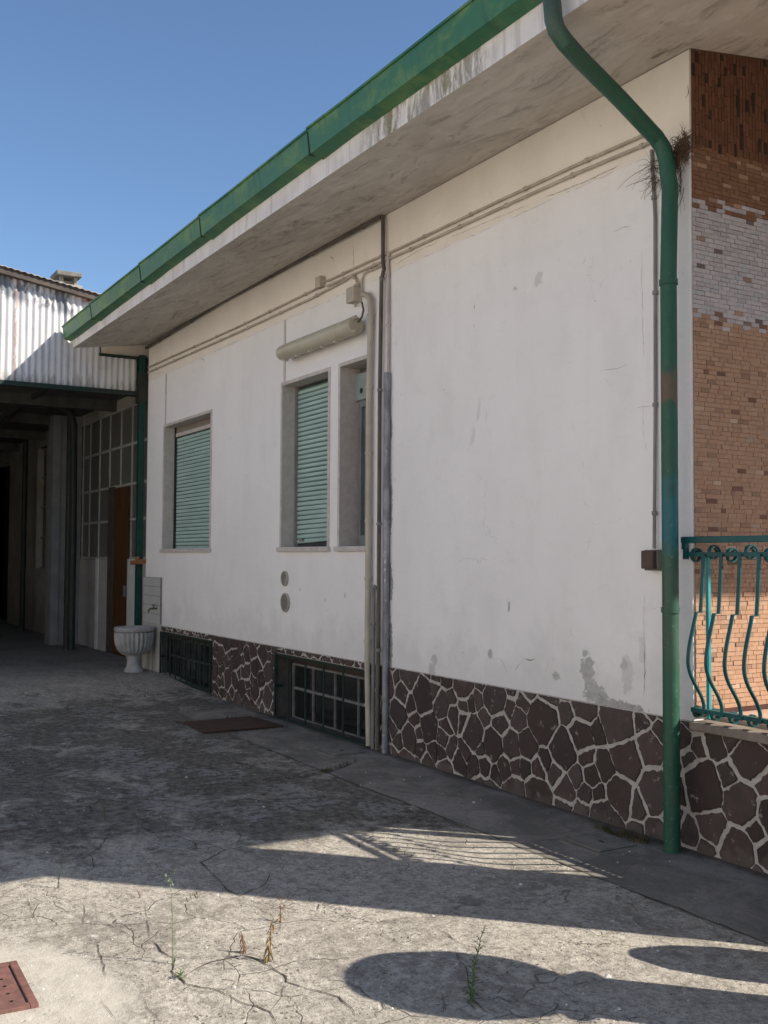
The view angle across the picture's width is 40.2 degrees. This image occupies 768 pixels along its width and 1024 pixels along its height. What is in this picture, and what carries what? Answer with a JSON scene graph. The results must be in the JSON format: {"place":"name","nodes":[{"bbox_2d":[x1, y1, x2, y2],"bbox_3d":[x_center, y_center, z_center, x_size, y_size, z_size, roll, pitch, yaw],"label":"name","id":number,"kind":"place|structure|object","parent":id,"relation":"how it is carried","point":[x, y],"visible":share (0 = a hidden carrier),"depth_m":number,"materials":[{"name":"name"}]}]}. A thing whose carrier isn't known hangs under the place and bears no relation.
{"place":"outdoors","nodes":[
{"label":"outdoors","id":0,"kind":"place"},
{"bbox_2d":[0,0,467,293],"label":"sky","id":1,"kind":"structure","parent":0,"point":[122,121],"materials":[{"name":"blue"}]},
{"bbox_2d":[0,619,767,1023],"bbox_3d":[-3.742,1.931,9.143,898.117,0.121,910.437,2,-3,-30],"label":"ground","id":2,"kind":"structure","parent":0,"point":[80,711],"depth_m":5.10,"materials":[{"name":"concrete"}]},
{"bbox_2d":[0,960,38,1014],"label":"rusty manhole cover","id":3,"kind":"object","parent":2,"relation":"on","point":[12,1000],"visible":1,"depth_m":3.83,"materials":[{"name":"red metal"}]},
{"bbox_2d":[19,439,27,631],"bbox_3d":[-7.119,0.464,20.750,0.100,3.800,0.100,2,-3,-30],"label":"dark downpipe","id":4,"kind":"object","parent":2,"relation":"on","point":[23,538],"visible":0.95,"depth_m":20.72,"materials":[{"name":"black metal"}]},
{"bbox_2d":[47,407,76,649],"bbox_3d":[-5.282,0.119,16.936,0.785,4.178,0.199,-1,-3,30],"label":"dark downpipe","id":5,"kind":"object","parent":2,"relation":"on","point":[70,413],"visible":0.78,"depth_m":16.76,"materials":[{"name":"black metal"}]},
{"bbox_2d":[57,850,70,887],"bbox_3d":[-1.555,1.728,5.071,0.073,0.179,0.060,-2,-3,40],"label":"weed","id":6,"kind":"object","parent":2,"relation":"on","point":[60,871],"visible":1,"depth_m":5.07,"materials":[{"name":"plant"}]},
{"bbox_2d":[63,415,70,648],"bbox_3d":[-5.118,0.314,17.057,0.120,3.800,0.120,2,-3,-30],"label":"dark post","id":7,"kind":"object","parent":2,"relation":"on","point":[66,578],"visible":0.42,"depth_m":17.00,"materials":[{"name":"black metal"}]},
{"bbox_2d":[0,359,148,661],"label":"workshop building","id":8,"kind":"structure","parent":2,"relation":"on","point":[106,502],"depth_m":17.80,"materials":[{"name":"paint"}]},
{"bbox_2d":[40,447,46,568],"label":"window","id":9,"kind":"structure","parent":8,"relation":"in","point":[45,449],"depth_m":20.99,"materials":[{"name":"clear glass"}]},
{"bbox_2d":[112,486,130,656],"bbox_3d":[-4.009,0.918,15.967,0.065,2.590,0.760,2,-3,-30],"label":"door","id":10,"kind":"structure","parent":8,"relation":"in","point":[122,496],"depth_m":15.96,"materials":[{"name":"wood"}]},
{"bbox_2d":[0,265,148,624],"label":"corrugated canopy","id":11,"kind":"object","parent":2,"relation":"on","point":[44,364],"visible":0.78,"depth_m":14.09,"materials":[{"name":"white metal"}]},
{"bbox_2d":[50,270,81,287],"bbox_3d":[-5.471,-3.368,18.043,0.431,1.440,0.500,2,-3,-30],"label":"chimney","id":12,"kind":"object","parent":11,"relation":"on","point":[68,277],"visible":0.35,"depth_m":17.93,"materials":[{"name":"grey concrete"}]},
{"bbox_2d":[130,556,145,564],"bbox_3d":[-3.313,0.661,14.255,0.254,0.114,0.057,2,-3,-30],"label":"wooden bracket","id":13,"kind":"object","parent":11,"relation":"attached to","point":[137,560],"visible":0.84,"depth_m":14.22,"materials":[{"name":"brown wood"}]},
{"bbox_2d":[114,625,154,672],"bbox_3d":[-3.256,1.786,13.682,0.524,0.585,0.524,2,-3,-30],"label":"wash basin","id":14,"kind":"object","parent":2,"relation":"on","point":[134,643],"visible":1,"depth_m":13.52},
{"bbox_2d":[147,646,152,670],"bbox_3d":[-3.103,1.886,13.814,0.058,0.400,0.138,-2,-3,45],"label":"drain pipe","id":15,"kind":"object","parent":2,"relation":"on","point":[150,660],"visible":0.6,"depth_m":13.81,"materials":[{"name":"plastic"}]},
{"bbox_2d":[164,869,177,963],"bbox_3d":[-0.838,1.593,4.134,0.052,0.359,0.068,2,-3,-30],"label":"weed","id":16,"kind":"object","parent":2,"relation":"on","point":[172,956],"visible":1,"depth_m":4.12,"materials":[{"name":"plant"}]},
{"bbox_2d":[184,716,283,732],"bbox_3d":[-1.460,2.018,9.993,0.800,0.012,0.680,2,-3,-30],"label":"rusty cover plate","id":17,"kind":"object","parent":2,"relation":"on","point":[226,724],"visible":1,"depth_m":9.93,"materials":[{"name":"brown metal"}]},
{"bbox_2d":[239,932,246,953],"bbox_3d":[-0.570,1.761,4.235,0.040,0.136,0.039,2,-3,-30],"label":"weed","id":18,"kind":"object","parent":2,"relation":"on","point":[243,947],"visible":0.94,"depth_m":4.24,"materials":[{"name":"brown plant"}]},
{"bbox_2d":[263,914,281,962],"bbox_3d":[-0.449,1.702,4.146,0.087,0.232,0.070,2,-3,-30],"label":"weed","id":19,"kind":"object","parent":2,"relation":"on","point":[267,957],"visible":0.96,"depth_m":4.15,"materials":[{"name":"plant"}]},
{"bbox_2d":[275,895,288,922],"bbox_3d":[-0.450,1.759,4.615,0.050,0.139,0.066,0,-3,10],"label":"weed","id":20,"kind":"object","parent":2,"relation":"on","point":[280,907],"visible":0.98,"depth_m":4.61,"materials":[{"name":"plant"}]},
{"bbox_2d":[1,737,754,1022],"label":"grit","id":21,"kind":"object","parent":2,"relation":"on","point":[607,975],"visible":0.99,"depth_m":4.87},
{"bbox_2d":[108,676,653,900],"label":"grass tufts","id":22,"kind":"object","parent":2,"relation":"on","point":[621,833],"visible":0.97,"depth_m":6.23,"materials":[{"name":"green plant"}]},
{"bbox_2d":[4,713,767,1023],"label":"ground cracks","id":23,"kind":"object","parent":2,"relation":"on","point":[183,980],"visible":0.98,"depth_m":4.82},
{"bbox_2d":[175,968,184,978],"bbox_3d":[-0.773,1.748,3.972,0.051,0.038,0.058,1,-3,-15],"label":"weed","id":24,"kind":"object","parent":23,"relation":"on","point":[181,973],"visible":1,"depth_m":3.98,"materials":[{"name":"green plant"}]},
{"bbox_2d":[61,0,767,873],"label":"house","id":25,"kind":"structure","parent":2,"relation":"on","point":[539,624],"depth_m":7.12,"materials":[{"name":"paint"}]},
{"bbox_2d":[142,577,161,671],"bbox_3d":[-3.082,1.518,13.940,0.030,1.305,0.710,2,-3,-30],"label":"tiled splashback","id":26,"kind":"object","parent":25,"relation":"attached to","point":[152,590],"visible":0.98,"depth_m":13.82,"materials":[{"name":"tile"}]},
{"bbox_2d":[165,374,166,427],"bbox_3d":[-2.854,-1.456,13.730,0.010,0.704,0.036,2,-3,-30],"label":"painted strip","id":27,"kind":"object","parent":25,"relation":"on","point":[165,395],"visible":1,"depth_m":13.72,"materials":[{"name":"white paint"}]},
{"bbox_2d":[159,409,211,551],"bbox_3d":[-2.334,-0.335,13.056,0.335,1.670,1.780,2,-3,-30],"label":"window","id":28,"kind":"structure","parent":25,"relation":"in","point":[187,442],"depth_m":13.37,"materials":[{"name":"plastic"}]},
{"bbox_2d":[159,631,212,692],"bbox_3d":[-2.218,1.935,12.937,0.535,0.835,1.805,2,-3,-30],"label":"cellar window","id":29,"kind":"structure","parent":25,"relation":"in","point":[188,658],"depth_m":12.88,"materials":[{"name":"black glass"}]},
{"bbox_2d":[147,288,316,367],"bbox_3d":[-1.919,-2.046,12.140,0.034,0.069,5.197,2,-3,-30],"label":"conduit","id":30,"kind":"object","parent":25,"relation":"attached to","point":[265,313],"visible":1,"depth_m":11.58,"materials":[{"name":"beige plastic"}]},
{"bbox_2d":[147,275,358,372],"bbox_3d":[-1.726,-1.923,11.794,0.046,0.207,5.980,2,-3,-30],"label":"conduit","id":31,"kind":"object","parent":25,"relation":"attached to","point":[354,277],"visible":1,"depth_m":10.96,"materials":[{"name":"beige plastic"}]},
{"bbox_2d":[145,214,381,348],"bbox_3d":[-1.640,-2.388,11.620,0.051,0.099,6.380,2,-3,-30],"label":"soffit cable","id":32,"kind":"object","parent":25,"relation":"attached to","point":[352,231],"visible":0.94,"depth_m":10.42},
{"bbox_2d":[283,320,285,381],"bbox_3d":[-1.000,-1.617,10.575,0.010,0.641,0.036,2,-3,-30],"label":"painted strip","id":33,"kind":"object","parent":25,"relation":"on","point":[284,372],"visible":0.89,"depth_m":10.57,"materials":[{"name":"white paint"}]},
{"bbox_2d":[280,593,289,611],"bbox_3d":[-0.982,0.896,10.399,0.022,0.190,0.190,2,-3,-30],"label":"round vent","id":34,"kind":"object","parent":25,"relation":"attached to","point":[285,602],"visible":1,"depth_m":10.39,"materials":[{"name":"grey plastic"}]},
{"bbox_2d":[281,571,288,585],"bbox_3d":[-0.989,0.660,10.424,0.022,0.150,0.150,2,-3,-30],"label":"round vent","id":35,"kind":"object","parent":25,"relation":"attached to","point":[284,578],"visible":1,"depth_m":10.41,"materials":[{"name":"grey plastic"}]},
{"bbox_2d":[276,367,330,551],"bbox_3d":[-0.653,-0.468,10.196,0.335,1.705,1.120,2,-3,-30],"label":"window","id":36,"kind":"structure","parent":25,"relation":"in","point":[306,399],"depth_m":10.45,"materials":[{"name":"plastic"}]},
{"bbox_2d":[276,315,363,360],"bbox_3d":[-0.599,-1.586,9.712,0.191,0.168,1.563,2,-3,-30],"label":"wall lamp","id":37,"kind":"object","parent":25,"relation":"attached to","point":[334,333],"visible":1,"depth_m":9.53,"materials":[{"name":"beige plastic"}]},
{"bbox_2d":[358,302,363,322],"bbox_3d":[-0.190,-1.734,9.113,0.058,0.202,0.091,-1,-3,25],"label":"lamp cable","id":38,"kind":"object","parent":37,"relation":"attached to","point":[361,317],"visible":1,"depth_m":9.08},
{"bbox_2d":[315,276,325,288],"bbox_3d":[-0.601,-2.158,9.873,0.059,0.106,0.170,2,-3,-30],"label":"junction box","id":39,"kind":"object","parent":25,"relation":"attached to","point":[320,281],"visible":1,"depth_m":9.84,"materials":[{"name":"beige plastic"}]},
{"bbox_2d":[273,653,367,746],"bbox_3d":[-0.394,1.807,9.833,0.535,0.840,1.900,2,-3,-30],"label":"cellar window","id":40,"kind":"structure","parent":25,"relation":"in","point":[324,694],"depth_m":9.94,"materials":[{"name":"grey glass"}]},
{"bbox_2d":[334,354,366,550],"bbox_3d":[-0.152,-0.503,9.343,0.335,1.705,0.620,2,-3,-30],"label":"window","id":41,"kind":"structure","parent":25,"relation":"in","point":[351,487],"depth_m":9.52,"materials":[{"name":"stone"}]},
{"bbox_2d":[346,283,361,306],"bbox_3d":[-0.265,-1.913,9.257,0.089,0.206,0.136,2,-3,-30],"label":"junction box","id":42,"kind":"object","parent":25,"relation":"attached to","point":[353,296],"visible":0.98,"depth_m":9.21,"materials":[{"name":"beige plastic"}]},
{"bbox_2d":[360,291,374,745],"bbox_3d":[-0.147,0.026,8.963,0.068,3.888,0.168,2,-3,-30],"label":"beige pipe","id":43,"kind":"object","parent":25,"relation":"attached to","point":[368,496],"visible":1,"depth_m":8.92,"materials":[{"name":"plastic"}]},
{"bbox_2d":[360,265,380,292],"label":"conduit","id":44,"kind":"object","parent":25,"relation":"attached to","point":[367,271],"visible":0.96,"depth_m":9.13,"materials":[{"name":"beige plastic"}]},
{"bbox_2d":[370,584,376,748],"bbox_3d":[-0.083,1.296,8.811,0.047,1.375,0.064,2,-3,-30],"label":"grey conduit","id":45,"kind":"object","parent":25,"relation":"attached to","point":[373,625],"visible":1,"depth_m":8.81,"materials":[{"name":"grey plastic"}]},
{"bbox_2d":[374,603,377,749],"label":"slim conduit","id":46,"kind":"object","parent":25,"relation":"attached to","point":[375,700],"visible":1,"depth_m":8.77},
{"bbox_2d":[376,215,385,748],"bbox_3d":[-0.024,-0.273,8.781,0.048,4.469,0.107,2,-3,-30],"label":"dark conduit","id":47,"kind":"object","parent":25,"relation":"attached to","point":[379,446],"visible":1,"depth_m":8.79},
{"bbox_2d":[382,372,390,753],"bbox_3d":[0.019,0.418,8.680,0.064,3.160,0.062,2,-3,-30],"label":"zinc pipe","id":48,"kind":"object","parent":25,"relation":"attached to","point":[386,574],"visible":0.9,"depth_m":8.66,"materials":[{"name":"grey metal"}]},
{"bbox_2d":[386,251,390,371],"bbox_3d":[0.035,-1.663,8.783,0.041,1.047,0.048,2,-3,-30],"label":"painted conduit","id":49,"kind":"object","parent":25,"relation":"attached to","point":[388,276],"visible":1,"depth_m":8.77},
{"bbox_2d":[327,135,642,281],"bbox_3d":[0.529,-2.195,7.974,0.034,0.082,4.166,2,-3,-30],"label":"conduit","id":50,"kind":"object","parent":25,"relation":"attached to","point":[523,189],"visible":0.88,"depth_m":7.42,"materials":[{"name":"beige plastic"}]},
{"bbox_2d":[327,142,649,286],"bbox_3d":[0.522,-2.140,7.981,0.034,0.092,4.140,2,-3,-30],"label":"conduit","id":51,"kind":"object","parent":25,"relation":"attached to","point":[574,174],"visible":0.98,"depth_m":7.37,"materials":[{"name":"beige plastic"}]},
{"bbox_2d":[641,550,661,570],"bbox_3d":[1.549,0.278,6.054,0.084,0.120,0.115,2,-3,-30],"label":"junction box","id":52,"kind":"object","parent":25,"relation":"attached to","point":[651,560],"depth_m":6.01,"materials":[{"name":"brown plastic"}]},
{"bbox_2d":[650,149,657,548],"bbox_3d":[1.573,-0.961,6.122,0.045,2.350,0.048,2,-3,-30],"label":"conduit","id":53,"kind":"object","parent":25,"relation":"attached to","point":[654,294],"visible":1,"depth_m":6.11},
{"bbox_2d":[618,122,696,212],"bbox_3d":[1.555,-1.898,6.059,0.182,0.622,0.691,2,-3,-30],"label":"dry twig tangle","id":54,"kind":"object","parent":25,"relation":"attached to","point":[681,147],"visible":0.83,"depth_m":5.92,"materials":[{"name":"brown plant"}]},
{"bbox_2d":[681,535,767,728],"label":"balcony railing","id":55,"kind":"object","parent":25,"relation":"on","point":[704,558],"visible":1,"depth_m":5.55,"materials":[{"name":"teal metal"}]},
{"bbox_2d":[464,925,486,1002],"bbox_3d":[0.327,1.634,3.797,0.103,0.273,0.069,2,-3,-30],"label":"weed","id":56,"kind":"object","parent":2,"relation":"on","point":[471,995],"visible":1,"depth_m":3.79,"materials":[{"name":"green plant"}]},
{"bbox_2d":[558,832,645,854],"bbox_3d":[1.222,1.867,5.900,0.340,0.034,0.340,2,-3,-30],"label":"inspection lid","id":57,"kind":"object","parent":2,"relation":"on","point":[603,843],"visible":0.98,"depth_m":5.86,"materials":[{"name":"concrete"}]}
]}

